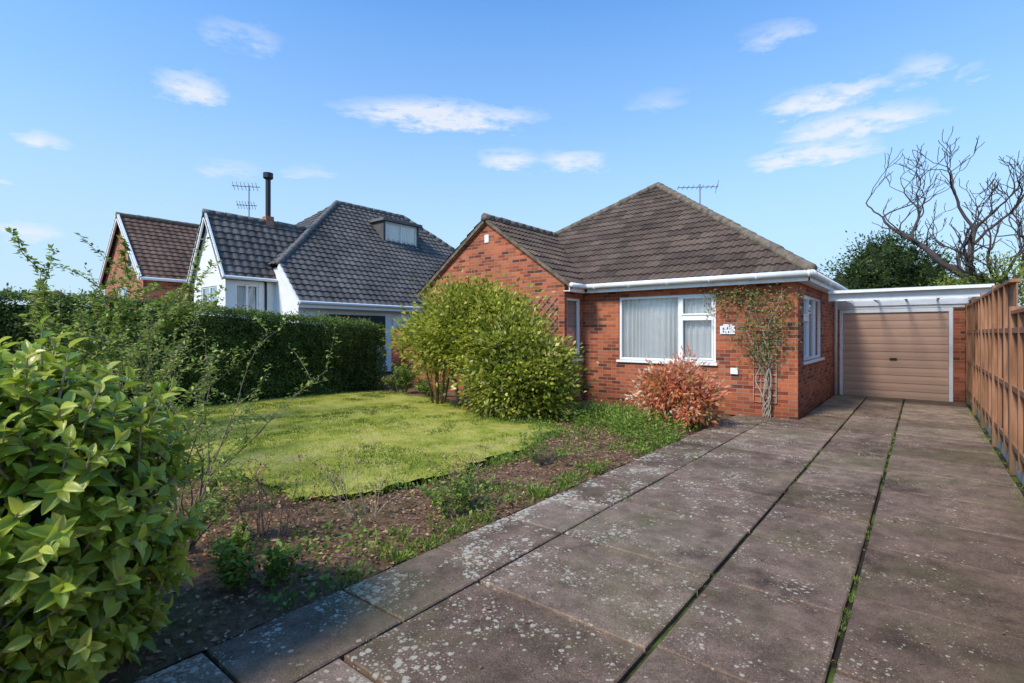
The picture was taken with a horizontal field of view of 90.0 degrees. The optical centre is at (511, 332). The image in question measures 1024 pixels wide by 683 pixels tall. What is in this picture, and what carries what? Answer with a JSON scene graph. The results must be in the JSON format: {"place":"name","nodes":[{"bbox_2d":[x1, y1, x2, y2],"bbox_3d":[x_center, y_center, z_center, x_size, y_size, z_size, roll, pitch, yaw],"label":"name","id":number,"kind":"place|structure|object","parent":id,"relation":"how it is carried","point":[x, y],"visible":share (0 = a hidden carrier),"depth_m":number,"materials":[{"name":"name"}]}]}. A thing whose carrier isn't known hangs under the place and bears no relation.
{"place":"outdoors","nodes":[
{"label":"outdoors","id":0,"kind":"place"},
{"bbox_2d":[155,390,555,498],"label":"lawn","id":1,"kind":"structure","parent":0,"point":[444,449],"depth_m":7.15,"materials":[{"name":"green plant"}]},
{"bbox_2d":[0,0,1023,306],"label":"sky","id":2,"kind":"structure","parent":0,"point":[440,115],"materials":[{"name":"blue"}]},
{"bbox_2d":[131,371,965,682],"bbox_3d":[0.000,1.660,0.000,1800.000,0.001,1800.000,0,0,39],"label":"ground","id":3,"kind":"structure","parent":0,"point":[449,541],"depth_m":3.64,"materials":[{"name":"soil"}]},
{"bbox_2d":[97,214,193,313],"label":"walls","id":4,"kind":"structure","parent":3,"relation":"on","point":[167,284],"depth_m":23.87,"materials":[{"name":"orange brick"}]},
{"bbox_2d":[97,218,118,285],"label":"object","id":5,"kind":"object","parent":4,"relation":"on","point":[110,252],"visible":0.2,"depth_m":25.55,"materials":[{"name":"brown wood"}]},
{"bbox_2d":[119,288,127,298],"bbox_3d":[-18.684,-1.600,24.660,1.510,1.110,0.006,0,0,39],"label":"gable window glass","id":6,"kind":"object","parent":4,"relation":"in","point":[121,290],"visible":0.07,"depth_m":24.80,"materials":[{"name":"glass"}]},
{"bbox_2d":[115,212,199,227],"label":"ridge tiles","id":7,"kind":"object","parent":4,"relation":"attached to","point":[156,219],"visible":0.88,"depth_m":25.62,"materials":[{"name":"brown tile"}]},
{"bbox_2d":[120,216,198,279],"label":"roof","id":8,"kind":"structure","parent":4,"relation":"on","point":[162,250],"depth_m":24.43,"materials":[{"name":"brown tile"}]},
{"bbox_2d":[186,172,454,371],"bbox_3d":[-6.959,-2.410,26.456,10.157,8.020,17.594,0,0,39],"label":"neighbour bungalow","id":9,"kind":"object","parent":3,"relation":"on","point":[343,259],"visible":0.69,"depth_m":20.39,"materials":[{"name":"grey tile"}]},
{"bbox_2d":[202,286,216,313],"bbox_3d":[-11.094,-1.124,18.780,1.480,1.148,0.140,0,0,39],"label":"wing front window frame","id":10,"kind":"structure","parent":9,"relation":"in","point":[209,288],"depth_m":18.93,"materials":[{"name":"white plastic"}]},
{"bbox_2d":[204,287,216,314],"bbox_3d":[-11.067,-1.150,18.813,1.310,1.010,0.006,0,0,39],"label":"wing front window glass","id":11,"kind":"structure","parent":9,"relation":"in","point":[206,291],"depth_m":18.77,"materials":[{"name":"glass"}]},
{"bbox_2d":[236,284,257,317],"bbox_3d":[-9.560,-1.149,18.487,0.140,1.198,0.880,0,0,39],"label":"wing window frame","id":12,"kind":"structure","parent":9,"relation":"in","point":[246,286],"depth_m":18.50,"materials":[{"name":"white plastic"}]},
{"bbox_2d":[386,221,417,248],"bbox_3d":[-5.487,-4.829,25.410,0.140,1.118,2.040,0,0,39],"label":"dormer window frame","id":13,"kind":"structure","parent":9,"relation":"in","point":[386,221],"depth_m":25.43,"materials":[{"name":"white plastic"}]},
{"bbox_2d":[99,382,732,682],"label":"garden bed","id":14,"kind":"object","parent":3,"relation":"on","point":[124,673],"visible":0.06,"depth_m":4.05,"materials":[{"name":"soil"}]},
{"bbox_2d":[3,263,163,388],"bbox_3d":[-6.299,0.305,7.732,2.759,2.606,2.110,0,0,39],"label":"sapling","id":15,"kind":"object","parent":14,"relation":"on","point":[75,271],"visible":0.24,"depth_m":7.78,"materials":[{"name":"green plant"}]},
{"bbox_2d":[0,315,214,682],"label":"laurel bush","id":16,"kind":"object","parent":14,"relation":"on","point":[85,526],"visible":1,"depth_m":2.08,"materials":[{"name":"green plant"}]},
{"bbox_2d":[4,227,227,417],"bbox_3d":[-5.744,-0.069,7.724,3.191,3.349,2.378,0,0,82],"label":"sapling","id":17,"kind":"object","parent":14,"relation":"on","point":[122,319],"visible":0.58,"depth_m":7.24,"materials":[{"name":"green plant"}]},
{"bbox_2d":[3,262,264,419],"bbox_3d":[-5.137,0.328,6.993,1.676,2.554,3.016,0,0,39],"label":"rose shrub","id":18,"kind":"object","parent":14,"relation":"on","point":[80,317],"visible":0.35,"depth_m":6.97,"materials":[{"name":"green plant"}]},
{"bbox_2d":[33,282,244,463],"bbox_3d":[-3.907,0.510,5.597,1.796,2.188,1.665,0,0,-28],"label":"rose shrub","id":19,"kind":"object","parent":14,"relation":"on","point":[127,360],"visible":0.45,"depth_m":5.47,"materials":[{"name":"green plant"}]},
{"bbox_2d":[0,283,387,411],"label":"privet hedge","id":20,"kind":"object","parent":14,"relation":"on","point":[355,366],"visible":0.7,"depth_m":11.63,"materials":[{"name":"green plant"}]},
{"bbox_2d":[152,405,264,554],"bbox_3d":[-2.488,1.054,3.679,1.584,1.102,0.977,0,0,39],"label":"rose shrub","id":21,"kind":"object","parent":14,"relation":"on","point":[210,491],"visible":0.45,"depth_m":3.70,"materials":[{"name":"green plant"}]},
{"bbox_2d":[139,295,341,515],"bbox_3d":[-2.761,0.640,4.746,2.014,1.932,1.888,0,0,39],"label":"rose shrub","id":22,"kind":"object","parent":14,"relation":"on","point":[201,414],"visible":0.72,"depth_m":4.65,"materials":[{"name":"green plant"}]},
{"bbox_2d":[206,516,317,594],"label":"shrub","id":23,"kind":"object","parent":14,"relation":"on","point":[235,567],"visible":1,"depth_m":3.16,"materials":[{"name":"green plant"}]},
{"bbox_2d":[220,442,321,542],"bbox_3d":[-1.844,1.192,3.904,0.875,0.820,0.677,0,0,39],"label":"bare shrub","id":24,"kind":"object","parent":14,"relation":"on","point":[260,510],"visible":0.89,"depth_m":3.91,"materials":[{"name":"brown plant"}]},
{"bbox_2d":[301,445,406,525],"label":"bare shrub","id":25,"kind":"object","parent":14,"relation":"on","point":[347,500],"visible":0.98,"depth_m":4.33,"materials":[{"name":"brown plant"}]},
{"bbox_2d":[382,362,419,393],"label":"shrub","id":26,"kind":"object","parent":14,"relation":"on","point":[408,378],"visible":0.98,"depth_m":13.21,"materials":[{"name":"green plant"}]},
{"bbox_2d":[391,328,424,386],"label":"garden wall","id":27,"kind":"structure","parent":14,"relation":"on","point":[395,359],"depth_m":15.06,"materials":[{"name":"red brick"}]},
{"bbox_2d":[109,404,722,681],"bbox_3d":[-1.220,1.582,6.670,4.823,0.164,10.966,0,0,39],"label":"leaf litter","id":28,"kind":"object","parent":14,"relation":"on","point":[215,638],"visible":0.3,"depth_m":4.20,"materials":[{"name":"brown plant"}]},
{"bbox_2d":[413,374,457,397],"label":"shrub","id":29,"kind":"object","parent":14,"relation":"on","point":[422,387],"visible":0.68,"depth_m":12.51,"materials":[{"name":"green plant"}]},
{"bbox_2d":[167,400,725,610],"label":"weeds","id":30,"kind":"object","parent":14,"relation":"on","point":[324,577],"visible":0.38,"depth_m":4.62,"materials":[{"name":"green plant"}]},
{"bbox_2d":[420,468,483,518],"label":"shrub","id":31,"kind":"object","parent":14,"relation":"on","point":[464,492],"visible":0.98,"depth_m":4.50,"materials":[{"name":"green plant"}]},
{"bbox_2d":[420,446,492,494],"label":"bare shrub","id":32,"kind":"object","parent":14,"relation":"on","point":[461,467],"visible":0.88,"depth_m":5.15,"materials":[{"name":"plant"}]},
{"bbox_2d":[379,268,563,410],"bbox_3d":[-0.883,0.134,10.743,4.012,2.946,3.026,0,0,39],"label":"golden shrub","id":33,"kind":"object","parent":14,"relation":"on","point":[439,330],"visible":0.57,"depth_m":10.26,"materials":[{"name":"green plant"}]},
{"bbox_2d":[440,298,599,423],"bbox_3d":[0.157,0.502,9.603,2.969,2.355,2.480,0,0,39],"label":"camellia bush","id":34,"kind":"object","parent":14,"relation":"on","point":[518,372],"visible":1,"depth_m":9.16,"materials":[{"name":"green plant"}]},
{"bbox_2d":[515,424,583,465],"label":"small plant","id":35,"kind":"object","parent":14,"relation":"on","point":[533,454],"visible":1,"depth_m":6.18,"materials":[{"name":"green plant"}]},
{"bbox_2d":[139,390,1023,664],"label":"grass tufts","id":36,"kind":"object","parent":14,"relation":"on","point":[531,491],"visible":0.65,"depth_m":5.04,"materials":[{"name":"green plant"}]},
{"bbox_2d":[558,393,691,445],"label":"ground cover","id":37,"kind":"object","parent":14,"relation":"on","point":[617,423],"visible":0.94,"depth_m":8.31,"materials":[{"name":"green plant"}]},
{"bbox_2d":[625,341,733,429],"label":"pieris shrub","id":38,"kind":"object","parent":14,"relation":"on","point":[680,394],"visible":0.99,"depth_m":8.57,"materials":[{"name":"red plant"}]},
{"bbox_2d":[204,399,1023,682],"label":"driveway base","id":39,"kind":"object","parent":3,"relation":"on","point":[836,656],"depth_m":3.23,"materials":[{"name":"soil"}]},
{"bbox_2d":[417,180,854,419],"bbox_3d":[4.554,-1.804,15.808,9.811,6.808,11.199,0,0,39],"label":"brick bungalow","id":40,"kind":"object","parent":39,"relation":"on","point":[627,279],"visible":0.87,"depth_m":11.47,"materials":[{"name":"red brick"}]},
{"bbox_2d":[527,296,556,335],"bbox_3d":[0.681,0.075,11.845,0.856,1.856,0.033,0,0,39],"label":"wall trellis","id":41,"kind":"object","parent":40,"relation":"attached to","point":[546,310],"depth_m":11.72,"materials":[{"name":"brown wood"}]},
{"bbox_2d":[567,300,576,355],"bbox_3d":[1.380,-0.100,11.836,0.006,1.310,0.510,0,0,39],"label":"return window glass","id":42,"kind":"structure","parent":40,"relation":"in","point":[571,305],"depth_m":11.86,"materials":[{"name":"glass"}]},
{"bbox_2d":[567,298,582,360],"bbox_3d":[1.414,-0.074,11.809,0.140,1.448,0.680,0,0,39],"label":"return window frame","id":43,"kind":"structure","parent":40,"relation":"in","point":[570,299],"depth_m":12.02,"materials":[{"name":"white plastic"}]},
{"bbox_2d":[616,293,717,365],"bbox_3d":[3.245,-0.074,10.880,2.200,1.448,0.140,0,0,39],"label":"front window frame","id":44,"kind":"structure","parent":40,"relation":"in","point":[682,317],"depth_m":10.65,"materials":[{"name":"white plastic"}]},
{"bbox_2d":[753,339,776,402],"bbox_3d":[4.749,0.703,9.611,0.406,1.206,0.020,0,0,39],"label":"wall trellis","id":45,"kind":"object","parent":40,"relation":"attached to","point":[763,374],"depth_m":9.62,"materials":[{"name":"brown wood"}]},
{"bbox_2d":[804,299,817,356],"bbox_3d":[6.215,-0.100,10.673,0.006,1.210,2.180,0,0,39],"label":"side window glass","id":46,"kind":"structure","parent":40,"relation":"in","point":[810,301],"depth_m":10.79,"materials":[{"name":"glass"}]},
{"bbox_2d":[803,295,824,364],"bbox_3d":[6.248,-0.074,10.646,0.140,1.348,2.350,0,0,39],"label":"side window frame","id":47,"kind":"structure","parent":40,"relation":"in","point":[807,360],"depth_m":10.63,"materials":[{"name":"white plastic"}]},
{"bbox_2d":[828,283,994,303],"bbox_3d":[8.416,0.369,10.921,2.480,2.462,3.230,0,0,39],"label":"carport canopy","id":48,"kind":"object","parent":39,"relation":"on","point":[972,291],"visible":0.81,"depth_m":9.69,"materials":[{"name":"white paint"}]},
{"bbox_2d":[966,278,1023,484],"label":"timber fence","id":49,"kind":"object","parent":39,"relation":"on","point":[995,358],"visible":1,"depth_m":6.75,"materials":[{"name":"wood"}]},
{"bbox_2d":[817,224,960,289],"bbox_3d":[21.538,-2.366,29.901,8.559,8.219,7.235,0,0,39],"label":"evergreen tree","id":50,"kind":"object","parent":3,"relation":"on","point":[889,263],"visible":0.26,"depth_m":28.78,"materials":[{"name":"green plant"}]},
{"bbox_2d":[838,297,968,401],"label":"garage","id":51,"kind":"structure","parent":3,"relation":"on","point":[903,348],"depth_m":12.35,"materials":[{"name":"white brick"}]},
{"bbox_2d":[843,311,948,400],"bbox_3d":[9.291,0.545,12.481,2.055,2.090,0.080,0,0,39],"label":"garage door","id":52,"kind":"structure","parent":51,"relation":"in","point":[905,355],"depth_m":12.42,"materials":[{"name":"beige paint"}]},
{"bbox_2d":[866,128,1023,371],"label":"bare tree","id":53,"kind":"object","parent":3,"relation":"on","point":[968,253],"visible":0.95,"depth_m":21.31,"materials":[{"name":"brown plant"}]},
{"bbox_2d":[911,172,1023,293],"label":"bare tree","id":54,"kind":"object","parent":3,"relation":"on","point":[1020,221],"visible":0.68,"depth_m":21.54,"materials":[{"name":"brown plant"}]},
{"bbox_2d":[919,244,1023,348],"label":"green shrub","id":55,"kind":"object","parent":3,"relation":"on","point":[1001,279],"visible":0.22,"depth_m":19.32,"materials":[{"name":"green plant"}]},
{"bbox_2d":[134,394,1023,682],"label":"driveway","id":56,"kind":"structure","parent":0,"point":[610,590],"depth_m":3.24,"materials":[{"name":"grey concrete"}]},
{"bbox_2d":[442,410,1005,668],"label":"fallen leaves","id":57,"kind":"object","parent":56,"relation":"on","point":[703,595],"visible":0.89,"depth_m":3.03,"materials":[{"name":"brown plant"}]},
{"bbox_2d":[699,280,809,417],"bbox_3d":[4.510,0.274,9.637,1.960,2.660,0.309,0,0,39],"label":"climbing rose","id":58,"kind":"object","parent":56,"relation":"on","point":[771,358],"visible":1,"depth_m":9.53,"materials":[{"name":"green plant"}]}
]}

